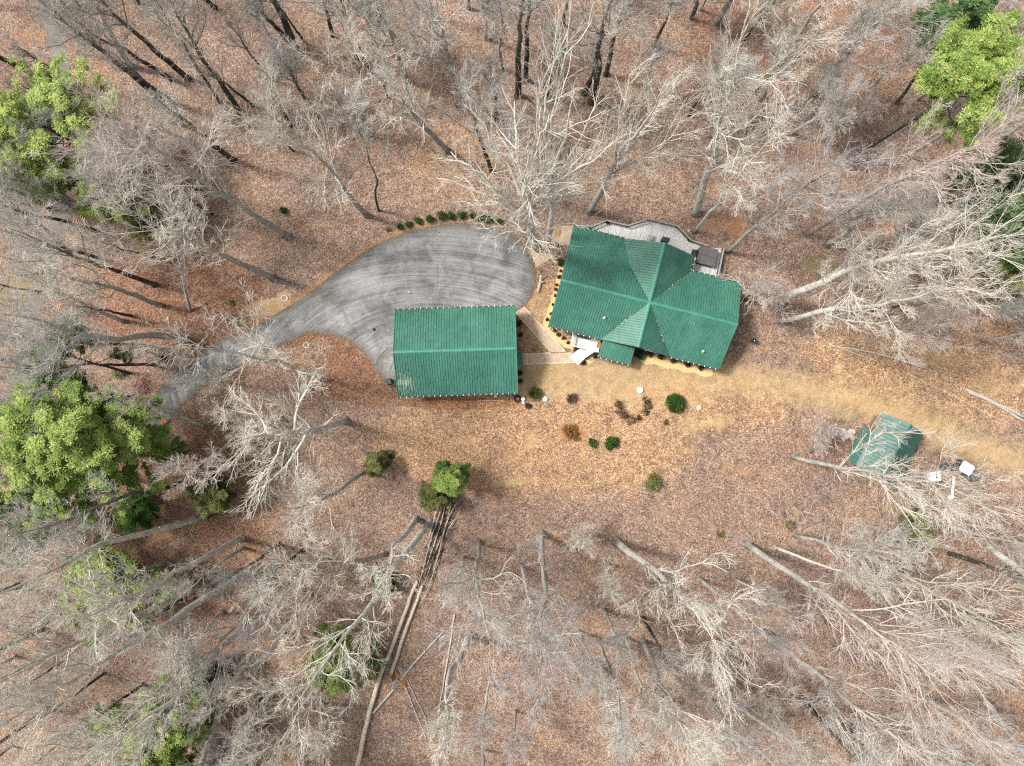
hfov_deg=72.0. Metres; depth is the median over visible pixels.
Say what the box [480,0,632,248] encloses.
bare tree
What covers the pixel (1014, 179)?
bare tree
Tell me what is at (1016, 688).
bare tree
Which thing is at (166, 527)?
bare tree
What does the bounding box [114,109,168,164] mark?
bare tree
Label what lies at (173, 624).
bare tree
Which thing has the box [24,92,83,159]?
bare tree
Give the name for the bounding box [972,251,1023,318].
hemlock
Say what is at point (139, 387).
shrub
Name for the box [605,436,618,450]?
shrub
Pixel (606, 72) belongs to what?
bare tree
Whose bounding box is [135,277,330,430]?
bare tree
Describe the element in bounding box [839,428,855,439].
stone pile
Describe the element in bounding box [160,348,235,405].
bare tree
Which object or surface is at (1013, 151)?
pine tree
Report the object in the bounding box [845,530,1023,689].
bare tree
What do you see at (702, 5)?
bare tree
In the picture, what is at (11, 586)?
bare tree
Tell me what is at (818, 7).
bare tree
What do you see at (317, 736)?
bare tree
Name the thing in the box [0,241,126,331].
bare tree
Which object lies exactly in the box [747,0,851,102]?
bare tree
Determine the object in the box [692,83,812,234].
bare tree
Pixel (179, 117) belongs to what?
bare tree
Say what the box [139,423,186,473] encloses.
pine tree
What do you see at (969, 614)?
bare tree
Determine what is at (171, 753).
hemlock
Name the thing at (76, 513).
bare tree
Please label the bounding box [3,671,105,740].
bare tree
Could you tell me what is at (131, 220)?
hemlock
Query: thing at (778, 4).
bare tree
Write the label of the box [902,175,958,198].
bare tree
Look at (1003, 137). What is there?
bare tree
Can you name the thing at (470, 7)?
bare tree
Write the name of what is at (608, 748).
bare tree
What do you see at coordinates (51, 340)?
bare tree
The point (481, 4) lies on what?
bare tree
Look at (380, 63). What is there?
bare tree
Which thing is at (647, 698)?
bare tree
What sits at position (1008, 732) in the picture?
bare tree
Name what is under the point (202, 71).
bare tree
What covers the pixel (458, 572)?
bare tree
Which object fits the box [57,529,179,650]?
hemlock
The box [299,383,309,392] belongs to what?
utility box
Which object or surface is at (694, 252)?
tub steps
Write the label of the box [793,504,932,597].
bare tree
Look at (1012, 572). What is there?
bare tree
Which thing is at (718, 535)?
shrub
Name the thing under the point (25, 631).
bare tree
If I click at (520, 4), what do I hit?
bare tree
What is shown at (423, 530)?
bare tree
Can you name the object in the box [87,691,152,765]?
hemlock
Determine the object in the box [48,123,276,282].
bare tree
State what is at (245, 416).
bare tree
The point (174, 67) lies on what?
bare tree
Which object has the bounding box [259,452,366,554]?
bare tree
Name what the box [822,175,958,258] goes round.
bare tree
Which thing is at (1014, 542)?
bare tree
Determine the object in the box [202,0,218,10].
bare tree
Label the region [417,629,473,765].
bare tree
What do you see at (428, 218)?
shrub
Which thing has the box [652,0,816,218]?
bare tree
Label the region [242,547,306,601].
bare tree
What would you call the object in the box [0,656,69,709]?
bare tree
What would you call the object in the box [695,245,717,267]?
hot tub
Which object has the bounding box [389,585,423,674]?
fallen log
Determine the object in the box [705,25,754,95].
bare tree
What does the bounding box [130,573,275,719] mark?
bare tree
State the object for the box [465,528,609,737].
bare tree
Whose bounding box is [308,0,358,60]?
bare tree
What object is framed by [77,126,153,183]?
bare tree
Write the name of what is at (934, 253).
bare tree
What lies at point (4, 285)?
bare tree
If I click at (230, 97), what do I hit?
bare tree
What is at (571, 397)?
shrub
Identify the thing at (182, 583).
bare tree
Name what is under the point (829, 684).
bare tree
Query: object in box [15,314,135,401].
bare tree
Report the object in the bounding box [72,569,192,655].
bare tree
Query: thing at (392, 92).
bare tree
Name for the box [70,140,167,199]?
bare tree
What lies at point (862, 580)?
bare tree
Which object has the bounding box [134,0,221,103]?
bare tree
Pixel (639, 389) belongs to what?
lid
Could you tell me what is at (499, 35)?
bare tree
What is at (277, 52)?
bare tree
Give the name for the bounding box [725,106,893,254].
bare tree
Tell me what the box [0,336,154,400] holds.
bare tree
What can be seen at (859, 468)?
bare tree
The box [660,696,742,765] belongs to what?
bare tree
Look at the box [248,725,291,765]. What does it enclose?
bare tree
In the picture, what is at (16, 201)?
bare tree
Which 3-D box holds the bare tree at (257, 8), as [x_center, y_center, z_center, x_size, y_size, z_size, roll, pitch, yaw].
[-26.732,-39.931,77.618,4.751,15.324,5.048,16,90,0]
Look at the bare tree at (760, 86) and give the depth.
76.07 m
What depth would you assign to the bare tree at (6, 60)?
83.59 m
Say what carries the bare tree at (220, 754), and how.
on the ground
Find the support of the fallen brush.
on the ground
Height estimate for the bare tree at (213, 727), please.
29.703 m
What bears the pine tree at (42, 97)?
on the ground
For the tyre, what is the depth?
84.78 m
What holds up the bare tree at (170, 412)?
on the ground
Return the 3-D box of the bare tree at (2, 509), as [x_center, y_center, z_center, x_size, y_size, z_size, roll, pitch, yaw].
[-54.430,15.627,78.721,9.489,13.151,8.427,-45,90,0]
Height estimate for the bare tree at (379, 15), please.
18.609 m
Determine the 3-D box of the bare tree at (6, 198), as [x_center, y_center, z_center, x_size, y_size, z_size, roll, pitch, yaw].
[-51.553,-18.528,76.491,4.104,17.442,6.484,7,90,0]
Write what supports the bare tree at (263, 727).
on the ground
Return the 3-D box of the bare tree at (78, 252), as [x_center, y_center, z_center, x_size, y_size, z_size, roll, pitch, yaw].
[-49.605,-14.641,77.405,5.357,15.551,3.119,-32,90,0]
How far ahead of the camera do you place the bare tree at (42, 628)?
83.37 m
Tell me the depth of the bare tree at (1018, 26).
75.40 m
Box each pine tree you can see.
[0,48,120,204]
[0,372,167,535]
[0,463,126,531]
[58,392,173,527]
[60,149,144,224]
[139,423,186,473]
[850,7,1023,158]
[895,0,997,105]
[941,134,1023,241]
[960,199,1023,271]
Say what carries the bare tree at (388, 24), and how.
on the ground
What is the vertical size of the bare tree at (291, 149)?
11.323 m
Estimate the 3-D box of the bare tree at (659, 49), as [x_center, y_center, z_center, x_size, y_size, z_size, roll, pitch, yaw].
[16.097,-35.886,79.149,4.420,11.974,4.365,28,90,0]
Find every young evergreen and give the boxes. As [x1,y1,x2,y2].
[416,479,454,512]
[431,459,471,496]
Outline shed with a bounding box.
[839,413,922,484]
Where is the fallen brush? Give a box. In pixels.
[416,496,464,580]
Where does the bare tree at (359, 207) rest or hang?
on the ground
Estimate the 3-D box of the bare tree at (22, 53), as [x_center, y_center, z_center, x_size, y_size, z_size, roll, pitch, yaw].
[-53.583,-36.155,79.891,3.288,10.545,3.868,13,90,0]
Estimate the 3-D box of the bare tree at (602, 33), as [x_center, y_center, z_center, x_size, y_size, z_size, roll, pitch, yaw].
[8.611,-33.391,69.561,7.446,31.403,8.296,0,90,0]
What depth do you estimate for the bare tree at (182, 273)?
77.79 m
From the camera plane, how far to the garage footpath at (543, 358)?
84.95 m
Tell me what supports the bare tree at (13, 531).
on the ground
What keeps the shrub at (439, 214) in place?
on the ground
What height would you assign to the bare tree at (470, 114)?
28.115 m
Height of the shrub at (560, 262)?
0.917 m
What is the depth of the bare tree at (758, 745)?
67.41 m
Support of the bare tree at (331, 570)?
on the ground
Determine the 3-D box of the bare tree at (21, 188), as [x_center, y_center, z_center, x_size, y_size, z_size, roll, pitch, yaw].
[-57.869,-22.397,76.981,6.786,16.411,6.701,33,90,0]
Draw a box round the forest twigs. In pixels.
[0,0,1023,765]
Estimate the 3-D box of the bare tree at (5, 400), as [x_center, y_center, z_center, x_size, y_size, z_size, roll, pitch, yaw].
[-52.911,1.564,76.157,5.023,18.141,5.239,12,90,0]
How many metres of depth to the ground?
85.00 m
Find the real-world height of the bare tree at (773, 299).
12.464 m
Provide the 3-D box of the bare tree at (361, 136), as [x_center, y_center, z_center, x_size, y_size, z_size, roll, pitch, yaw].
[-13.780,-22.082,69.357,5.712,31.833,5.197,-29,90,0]
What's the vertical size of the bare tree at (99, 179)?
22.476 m
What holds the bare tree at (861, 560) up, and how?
on the ground
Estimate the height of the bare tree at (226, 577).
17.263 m
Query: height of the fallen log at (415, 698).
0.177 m
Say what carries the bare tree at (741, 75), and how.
on the ground
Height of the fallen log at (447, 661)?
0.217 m
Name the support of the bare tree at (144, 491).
on the ground
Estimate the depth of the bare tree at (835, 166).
77.02 m
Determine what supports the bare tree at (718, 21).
on the ground
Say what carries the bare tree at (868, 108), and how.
on the ground
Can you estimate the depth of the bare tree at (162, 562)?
68.45 m
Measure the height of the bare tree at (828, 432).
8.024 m
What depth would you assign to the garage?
80.57 m
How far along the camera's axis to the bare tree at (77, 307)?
75.62 m
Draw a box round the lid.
[637,387,642,392]
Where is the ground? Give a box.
[0,0,1023,765]
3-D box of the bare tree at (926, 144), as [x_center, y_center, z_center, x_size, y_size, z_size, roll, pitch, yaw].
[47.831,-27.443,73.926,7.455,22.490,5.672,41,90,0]
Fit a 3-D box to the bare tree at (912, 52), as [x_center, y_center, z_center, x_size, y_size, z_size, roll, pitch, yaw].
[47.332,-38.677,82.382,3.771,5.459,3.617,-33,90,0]
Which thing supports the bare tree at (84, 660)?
on the ground
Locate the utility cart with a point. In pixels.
(964, 466)
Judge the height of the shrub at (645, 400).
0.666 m
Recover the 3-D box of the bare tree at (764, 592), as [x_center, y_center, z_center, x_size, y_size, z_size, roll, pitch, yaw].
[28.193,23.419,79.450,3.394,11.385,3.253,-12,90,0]
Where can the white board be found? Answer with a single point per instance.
(951, 495)
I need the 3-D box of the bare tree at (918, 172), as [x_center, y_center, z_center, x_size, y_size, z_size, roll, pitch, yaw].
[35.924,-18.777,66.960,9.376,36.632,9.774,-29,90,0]
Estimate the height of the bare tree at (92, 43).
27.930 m
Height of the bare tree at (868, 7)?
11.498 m
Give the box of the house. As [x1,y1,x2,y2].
[548,218,741,369]
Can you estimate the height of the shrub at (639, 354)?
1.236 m
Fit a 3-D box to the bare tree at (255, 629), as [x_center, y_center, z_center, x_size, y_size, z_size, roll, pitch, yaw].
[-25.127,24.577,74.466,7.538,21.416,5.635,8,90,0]
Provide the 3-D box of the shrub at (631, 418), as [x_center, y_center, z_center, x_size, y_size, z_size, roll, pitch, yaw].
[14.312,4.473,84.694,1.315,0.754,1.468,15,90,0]
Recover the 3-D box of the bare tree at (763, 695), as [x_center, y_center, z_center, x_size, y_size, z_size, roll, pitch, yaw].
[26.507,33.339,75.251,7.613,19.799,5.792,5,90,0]
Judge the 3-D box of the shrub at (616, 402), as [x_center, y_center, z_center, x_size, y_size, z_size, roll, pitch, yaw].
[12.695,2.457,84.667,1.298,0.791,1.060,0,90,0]
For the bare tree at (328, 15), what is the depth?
71.64 m
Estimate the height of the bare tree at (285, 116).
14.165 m
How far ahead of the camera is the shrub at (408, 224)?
84.58 m
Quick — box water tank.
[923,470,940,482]
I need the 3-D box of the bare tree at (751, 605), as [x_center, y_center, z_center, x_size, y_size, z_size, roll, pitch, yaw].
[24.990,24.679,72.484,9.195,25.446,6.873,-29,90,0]
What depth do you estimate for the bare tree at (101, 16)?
75.62 m
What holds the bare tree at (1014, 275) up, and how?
on the ground
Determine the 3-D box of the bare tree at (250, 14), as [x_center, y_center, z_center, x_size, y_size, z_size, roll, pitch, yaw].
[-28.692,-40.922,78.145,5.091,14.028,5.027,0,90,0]
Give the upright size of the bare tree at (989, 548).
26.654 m
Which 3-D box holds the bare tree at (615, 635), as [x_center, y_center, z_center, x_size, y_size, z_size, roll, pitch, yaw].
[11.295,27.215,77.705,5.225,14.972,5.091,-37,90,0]
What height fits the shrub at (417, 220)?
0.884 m
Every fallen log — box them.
[355,580,417,765]
[372,628,445,713]
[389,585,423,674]
[398,666,426,739]
[399,666,429,739]
[418,510,440,586]
[421,528,445,601]
[424,504,450,582]
[427,507,444,563]
[433,501,456,569]
[438,614,454,712]
[820,345,927,369]
[828,343,878,361]
[908,373,1012,425]
[964,388,1023,417]
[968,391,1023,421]
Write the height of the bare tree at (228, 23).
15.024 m
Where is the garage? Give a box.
[392,305,522,397]
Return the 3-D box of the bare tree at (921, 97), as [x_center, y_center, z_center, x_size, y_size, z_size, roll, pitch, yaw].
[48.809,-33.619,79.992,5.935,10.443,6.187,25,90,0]
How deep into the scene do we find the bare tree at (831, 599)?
60.13 m
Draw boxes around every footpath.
[516,307,564,351]
[523,352,574,364]
[533,226,572,267]
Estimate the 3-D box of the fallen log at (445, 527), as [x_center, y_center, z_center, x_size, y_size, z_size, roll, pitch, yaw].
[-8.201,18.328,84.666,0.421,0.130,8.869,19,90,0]
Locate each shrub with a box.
[112,367,122,378]
[131,375,149,395]
[157,353,166,363]
[279,206,286,214]
[405,220,412,227]
[414,217,421,223]
[425,215,434,222]
[436,210,445,219]
[447,211,454,219]
[456,209,464,218]
[470,212,476,219]
[477,213,484,221]
[485,215,492,223]
[525,403,531,409]
[528,385,543,401]
[557,258,564,266]
[561,423,581,441]
[565,392,576,404]
[588,438,597,447]
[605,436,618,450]
[612,399,622,406]
[614,406,624,415]
[620,411,628,418]
[625,415,635,424]
[633,349,645,361]
[639,407,649,416]
[641,396,650,403]
[643,401,651,408]
[643,472,662,492]
[646,351,653,357]
[664,392,684,413]
[716,530,724,537]
[784,520,795,530]
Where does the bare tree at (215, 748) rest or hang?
on the ground
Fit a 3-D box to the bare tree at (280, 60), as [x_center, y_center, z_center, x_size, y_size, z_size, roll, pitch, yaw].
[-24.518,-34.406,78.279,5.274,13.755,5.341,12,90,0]
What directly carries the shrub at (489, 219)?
on the ground
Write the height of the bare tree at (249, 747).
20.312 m
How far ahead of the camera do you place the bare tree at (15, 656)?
83.94 m
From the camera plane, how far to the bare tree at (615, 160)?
64.90 m
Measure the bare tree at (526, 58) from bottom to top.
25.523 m
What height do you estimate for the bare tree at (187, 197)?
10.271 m
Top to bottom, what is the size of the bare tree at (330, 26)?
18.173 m
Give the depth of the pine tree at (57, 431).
67.00 m
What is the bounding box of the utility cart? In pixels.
[951,458,980,481]
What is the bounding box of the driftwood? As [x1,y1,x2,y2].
[537,275,543,291]
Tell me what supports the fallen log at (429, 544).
on the fallen brush
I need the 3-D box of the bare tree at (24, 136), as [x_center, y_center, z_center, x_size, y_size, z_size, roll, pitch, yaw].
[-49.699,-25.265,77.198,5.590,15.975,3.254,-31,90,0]
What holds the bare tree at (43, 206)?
on the ground
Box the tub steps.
[691,249,697,256]
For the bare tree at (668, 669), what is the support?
on the ground
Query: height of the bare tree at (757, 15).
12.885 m
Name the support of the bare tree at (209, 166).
on the ground
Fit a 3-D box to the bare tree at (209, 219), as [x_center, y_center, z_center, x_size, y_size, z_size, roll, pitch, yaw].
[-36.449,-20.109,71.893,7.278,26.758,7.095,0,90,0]
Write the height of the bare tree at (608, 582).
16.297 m
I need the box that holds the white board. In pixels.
[947,477,954,498]
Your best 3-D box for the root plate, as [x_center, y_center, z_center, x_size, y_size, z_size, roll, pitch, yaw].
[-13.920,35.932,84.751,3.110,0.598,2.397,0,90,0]
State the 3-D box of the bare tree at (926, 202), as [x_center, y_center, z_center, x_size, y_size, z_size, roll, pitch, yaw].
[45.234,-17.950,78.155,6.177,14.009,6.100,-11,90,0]
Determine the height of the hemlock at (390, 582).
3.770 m
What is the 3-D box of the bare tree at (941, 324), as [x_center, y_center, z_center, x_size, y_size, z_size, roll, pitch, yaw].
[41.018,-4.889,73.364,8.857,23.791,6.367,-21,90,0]
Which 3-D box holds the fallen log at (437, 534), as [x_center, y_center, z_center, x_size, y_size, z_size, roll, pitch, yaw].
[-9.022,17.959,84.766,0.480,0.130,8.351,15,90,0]
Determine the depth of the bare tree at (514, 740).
77.05 m
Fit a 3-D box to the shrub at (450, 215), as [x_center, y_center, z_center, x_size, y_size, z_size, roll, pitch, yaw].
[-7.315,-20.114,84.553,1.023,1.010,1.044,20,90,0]
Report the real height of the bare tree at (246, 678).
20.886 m
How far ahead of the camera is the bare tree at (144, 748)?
68.55 m
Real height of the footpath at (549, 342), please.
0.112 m
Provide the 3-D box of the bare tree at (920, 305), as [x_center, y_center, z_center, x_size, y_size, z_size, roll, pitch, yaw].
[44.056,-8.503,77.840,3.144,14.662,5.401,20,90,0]
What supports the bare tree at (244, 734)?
on the ground
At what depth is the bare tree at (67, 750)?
65.55 m
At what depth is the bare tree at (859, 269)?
76.86 m
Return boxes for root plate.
[384,671,408,690]
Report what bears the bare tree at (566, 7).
on the ground
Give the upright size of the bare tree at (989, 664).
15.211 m
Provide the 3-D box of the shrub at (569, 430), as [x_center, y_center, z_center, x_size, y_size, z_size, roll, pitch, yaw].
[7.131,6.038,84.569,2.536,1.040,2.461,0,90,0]
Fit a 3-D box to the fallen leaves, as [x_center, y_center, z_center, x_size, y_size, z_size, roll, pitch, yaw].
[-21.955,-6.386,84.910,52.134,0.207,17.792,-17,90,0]
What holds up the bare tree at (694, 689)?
on the ground
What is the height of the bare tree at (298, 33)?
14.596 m
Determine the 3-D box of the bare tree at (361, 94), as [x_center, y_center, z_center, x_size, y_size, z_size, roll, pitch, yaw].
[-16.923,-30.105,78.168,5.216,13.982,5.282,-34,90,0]
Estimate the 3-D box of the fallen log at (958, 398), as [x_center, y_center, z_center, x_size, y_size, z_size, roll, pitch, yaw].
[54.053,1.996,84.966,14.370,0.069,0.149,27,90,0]
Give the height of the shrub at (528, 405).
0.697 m
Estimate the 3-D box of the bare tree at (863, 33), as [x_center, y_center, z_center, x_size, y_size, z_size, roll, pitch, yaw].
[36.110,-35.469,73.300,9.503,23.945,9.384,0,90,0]
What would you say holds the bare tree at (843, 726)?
on the ground
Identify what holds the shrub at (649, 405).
on the ground
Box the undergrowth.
[0,0,1023,765]
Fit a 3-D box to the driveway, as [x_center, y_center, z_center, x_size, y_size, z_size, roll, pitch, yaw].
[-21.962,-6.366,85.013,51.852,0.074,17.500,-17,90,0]
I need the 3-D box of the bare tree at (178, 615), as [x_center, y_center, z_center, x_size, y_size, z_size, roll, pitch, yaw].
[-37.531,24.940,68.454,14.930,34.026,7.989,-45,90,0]
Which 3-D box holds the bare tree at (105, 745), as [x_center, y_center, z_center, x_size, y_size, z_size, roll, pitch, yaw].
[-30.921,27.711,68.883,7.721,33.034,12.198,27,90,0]
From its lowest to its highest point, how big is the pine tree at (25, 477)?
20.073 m
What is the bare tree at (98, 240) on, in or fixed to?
on the ground
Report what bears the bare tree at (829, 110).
on the ground
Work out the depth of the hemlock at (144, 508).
81.04 m
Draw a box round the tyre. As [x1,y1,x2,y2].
[513,395,520,402]
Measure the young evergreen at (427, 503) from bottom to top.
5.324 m
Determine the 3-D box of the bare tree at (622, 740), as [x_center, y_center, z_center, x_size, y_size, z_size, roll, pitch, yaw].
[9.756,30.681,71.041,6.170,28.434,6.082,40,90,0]
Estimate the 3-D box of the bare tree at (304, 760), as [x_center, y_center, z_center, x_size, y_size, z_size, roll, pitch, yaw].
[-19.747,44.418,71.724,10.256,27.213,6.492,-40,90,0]
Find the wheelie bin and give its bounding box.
[385,378,391,384]
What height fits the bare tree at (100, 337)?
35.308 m
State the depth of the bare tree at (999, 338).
79.49 m
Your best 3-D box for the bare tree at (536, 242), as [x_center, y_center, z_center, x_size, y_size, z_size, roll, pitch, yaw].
[1.462,-18.295,70.141,18.722,30.349,12.681,0,90,0]
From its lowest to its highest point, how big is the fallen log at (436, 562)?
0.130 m
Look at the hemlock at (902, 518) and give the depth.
81.56 m
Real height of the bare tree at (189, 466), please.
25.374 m
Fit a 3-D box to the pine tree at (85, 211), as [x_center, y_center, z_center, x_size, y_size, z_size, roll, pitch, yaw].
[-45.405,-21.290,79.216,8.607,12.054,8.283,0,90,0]
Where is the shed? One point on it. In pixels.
(913, 440)
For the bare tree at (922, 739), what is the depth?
82.02 m
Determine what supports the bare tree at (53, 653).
on the ground
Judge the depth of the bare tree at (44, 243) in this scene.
64.42 m
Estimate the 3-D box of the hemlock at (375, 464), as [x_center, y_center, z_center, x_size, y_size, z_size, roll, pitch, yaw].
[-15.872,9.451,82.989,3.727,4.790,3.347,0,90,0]
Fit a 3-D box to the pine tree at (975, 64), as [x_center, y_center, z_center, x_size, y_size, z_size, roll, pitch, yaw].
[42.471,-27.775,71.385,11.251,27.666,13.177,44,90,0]
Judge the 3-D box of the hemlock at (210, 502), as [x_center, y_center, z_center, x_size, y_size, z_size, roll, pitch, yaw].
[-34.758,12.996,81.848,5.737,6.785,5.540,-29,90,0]
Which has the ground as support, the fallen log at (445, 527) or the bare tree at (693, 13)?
the bare tree at (693, 13)
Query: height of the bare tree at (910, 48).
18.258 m
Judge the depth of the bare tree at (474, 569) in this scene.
59.21 m
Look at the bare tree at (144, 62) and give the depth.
70.96 m
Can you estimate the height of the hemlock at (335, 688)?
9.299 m
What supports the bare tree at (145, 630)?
on the ground
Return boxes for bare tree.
[0,32,71,84]
[0,56,16,66]
[0,68,34,94]
[0,146,91,217]
[0,167,35,193]
[0,167,69,252]
[0,176,100,242]
[0,178,53,211]
[0,190,157,287]
[0,223,162,308]
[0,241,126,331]
[0,276,188,386]
[0,278,41,293]
[0,301,156,357]
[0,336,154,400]
[0,380,70,407]
[0,464,7,481]
[0,469,190,571]
[0,489,113,576]
[0,499,61,564]
[0,500,116,550]
[0,512,205,632]
[0,561,261,765]
[0,582,20,592]
[0,583,201,717]
[0,590,108,657]
[0,626,44,652]
[0,654,18,664]
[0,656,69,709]
[0,706,49,743]
[1,117,66,162]
[1,219,99,259]
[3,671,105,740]
[7,158,100,221]
[11,658,192,765]
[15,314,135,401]
[16,368,135,434]
[16,558,168,640]
[16,728,76,765]
[21,0,169,106]
[24,0,174,81]
[24,70,292,241]
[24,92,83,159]
[30,534,244,667]
[41,682,144,763]
[44,0,190,81]
[45,581,303,765]
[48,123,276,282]
[54,109,211,223]
[58,627,116,683]
[60,492,139,543]
[63,294,132,320]
[66,695,193,765]
[67,138,182,224]
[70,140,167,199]
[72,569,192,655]
[74,223,158,259]
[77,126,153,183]
[83,97,205,195]
[85,43,175,102]
[86,381,205,445]
[90,0,133,69]
[92,598,183,663]
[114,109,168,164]
[116,336,167,363]
[124,585,213,661]
[127,546,245,613]
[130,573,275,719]
[132,609,224,683]
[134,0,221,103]
[134,58,237,163]
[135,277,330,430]
[139,0,243,115]
[143,431,257,500]
[151,198,197,312]
[157,665,246,741]
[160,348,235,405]
[164,181,213,215]
[170,35,254,107]
[176,692,268,765]
[190,630,287,729]
[194,717,239,765]
[195,720,275,765]
[198,398,290,462]
[199,694,228,765]
[201,52,369,218]
[201,365,349,521]
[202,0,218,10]
[205,542,280,601]
[211,6,272,80]
[216,0,274,39]
[216,570,310,665]
[216,675,346,765]
[221,673,280,764]
[227,518,433,754]
[228,522,388,658]
[235,0,301,53]
[239,0,289,45]
[240,722,266,764]
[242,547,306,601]
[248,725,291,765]
[250,28,320,118]
[252,43,292,128]
[253,29,307,99]
[256,114,293,151]
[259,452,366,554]
[263,739,283,764]
[270,0,306,43]
[282,0,337,37]
[282,0,451,154]
[291,701,336,765]
[301,0,370,68]
[301,755,308,765]
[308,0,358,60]
[314,82,392,211]
[324,0,410,84]
[326,75,370,138]
[343,515,424,635]
[347,0,388,68]
[353,0,416,48]
[364,54,389,98]
[381,0,487,107]
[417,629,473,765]
[419,53,512,173]
[422,538,537,708]
[428,83,637,262]
[434,555,483,615]
[464,683,503,754]
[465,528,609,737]
[466,0,510,40]
[466,47,516,121]
[467,0,471,10]
[471,749,485,765]
[479,0,533,71]
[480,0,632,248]
[492,102,529,152]
[499,0,550,99]
[499,709,532,764]
[510,562,564,654]
[522,0,564,83]
[537,5,578,98]
[561,0,574,26]
[565,630,623,712]
[567,0,634,106]
[568,520,599,559]
[571,36,615,96]
[585,48,718,215]
[595,557,630,605]
[596,607,640,678]
[597,638,663,765]
[597,665,642,762]
[600,638,754,765]
[602,0,673,76]
[612,536,784,731]
[623,633,688,754]
[634,35,684,89]
[640,615,693,690]
[652,0,700,46]
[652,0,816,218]
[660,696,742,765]
[664,656,763,765]
[684,639,729,690]
[687,61,730,116]
[689,0,698,20]
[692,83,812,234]
[694,49,785,127]
[697,576,823,697]
[699,0,722,11]
[700,0,760,26]
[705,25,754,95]
[712,698,752,762]
[714,259,799,325]
[718,673,815,765]
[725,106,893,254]
[727,0,806,65]
[731,654,815,764]
[733,578,787,613]
[739,704,861,765]
[743,540,1023,765]
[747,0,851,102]
[752,49,801,94]
[753,0,770,19]
[754,626,981,765]
[766,172,1023,319]
[773,545,893,603]
[776,204,1023,362]
[781,0,873,52]
[788,68,874,137]
[789,406,1023,568]
[791,54,855,111]
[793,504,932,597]
[796,694,904,765]
[803,42,1023,237]
[805,149,852,186]
[806,408,851,458]
[811,0,961,99]
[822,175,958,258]
[829,191,868,216]
[839,253,870,280]
[841,722,890,765]
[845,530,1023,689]
[846,0,896,23]
[846,84,891,125]
[852,294,995,369]
[856,554,988,699]
[863,190,954,262]
[866,20,953,91]
[870,276,959,322]
[888,189,977,246]
[892,45,930,64]
[900,67,953,115]
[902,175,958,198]
[903,84,1023,158]
[914,728,936,765]
[923,695,1023,765]
[925,623,1022,689]
[942,523,1023,578]
[947,550,1023,608]
[953,172,1023,203]
[957,607,1023,654]
[961,282,1023,322]
[978,692,1023,755]
[979,316,1023,349]
[986,543,1023,575]
[993,0,1023,16]
[993,271,1023,295]
[999,114,1023,139]
[1004,566,1020,575]
[1005,6,1023,37]
[1005,681,1023,693]
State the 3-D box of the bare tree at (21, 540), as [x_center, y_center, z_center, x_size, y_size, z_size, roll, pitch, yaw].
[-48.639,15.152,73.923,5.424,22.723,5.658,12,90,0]
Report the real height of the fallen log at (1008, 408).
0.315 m
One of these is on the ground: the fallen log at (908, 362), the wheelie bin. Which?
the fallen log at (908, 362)
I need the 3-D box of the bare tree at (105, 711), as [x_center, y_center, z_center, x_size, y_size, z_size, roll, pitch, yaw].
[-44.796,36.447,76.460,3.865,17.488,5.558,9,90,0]
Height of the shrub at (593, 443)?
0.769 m
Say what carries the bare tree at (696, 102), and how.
on the ground
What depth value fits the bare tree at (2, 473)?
77.45 m
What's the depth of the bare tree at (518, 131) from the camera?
77.38 m
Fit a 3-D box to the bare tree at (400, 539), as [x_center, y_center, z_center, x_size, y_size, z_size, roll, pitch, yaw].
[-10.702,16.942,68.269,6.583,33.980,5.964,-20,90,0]
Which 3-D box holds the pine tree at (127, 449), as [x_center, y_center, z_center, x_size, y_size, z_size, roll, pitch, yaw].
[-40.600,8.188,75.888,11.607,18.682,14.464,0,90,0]
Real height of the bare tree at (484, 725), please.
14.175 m
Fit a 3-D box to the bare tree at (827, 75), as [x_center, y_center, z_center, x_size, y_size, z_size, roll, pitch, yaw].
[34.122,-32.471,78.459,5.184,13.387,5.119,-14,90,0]
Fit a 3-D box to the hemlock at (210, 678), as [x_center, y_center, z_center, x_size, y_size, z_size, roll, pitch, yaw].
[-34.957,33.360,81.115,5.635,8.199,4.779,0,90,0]
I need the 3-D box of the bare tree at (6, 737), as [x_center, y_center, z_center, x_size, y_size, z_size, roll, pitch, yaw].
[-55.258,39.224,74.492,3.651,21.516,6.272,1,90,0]
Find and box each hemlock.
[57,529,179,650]
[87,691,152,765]
[106,487,161,533]
[107,672,225,765]
[122,190,170,242]
[178,655,232,698]
[185,472,235,519]
[300,622,389,698]
[363,449,394,477]
[372,565,398,597]
[892,505,938,548]
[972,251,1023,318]
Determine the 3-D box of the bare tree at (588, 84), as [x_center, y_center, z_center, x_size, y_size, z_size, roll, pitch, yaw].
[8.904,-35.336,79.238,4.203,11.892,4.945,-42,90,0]
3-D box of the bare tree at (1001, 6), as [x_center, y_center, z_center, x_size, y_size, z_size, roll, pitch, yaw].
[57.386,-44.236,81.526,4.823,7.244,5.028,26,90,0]
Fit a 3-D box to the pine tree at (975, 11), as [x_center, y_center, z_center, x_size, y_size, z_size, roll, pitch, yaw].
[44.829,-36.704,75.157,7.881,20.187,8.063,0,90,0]
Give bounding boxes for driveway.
[142,223,535,427]
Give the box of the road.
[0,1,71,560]
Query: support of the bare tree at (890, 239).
on the ground
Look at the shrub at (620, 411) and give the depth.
84.67 m
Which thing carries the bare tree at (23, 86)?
on the ground
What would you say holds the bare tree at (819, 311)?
on the ground
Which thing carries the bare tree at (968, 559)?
on the ground
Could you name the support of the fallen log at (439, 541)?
on the fallen brush

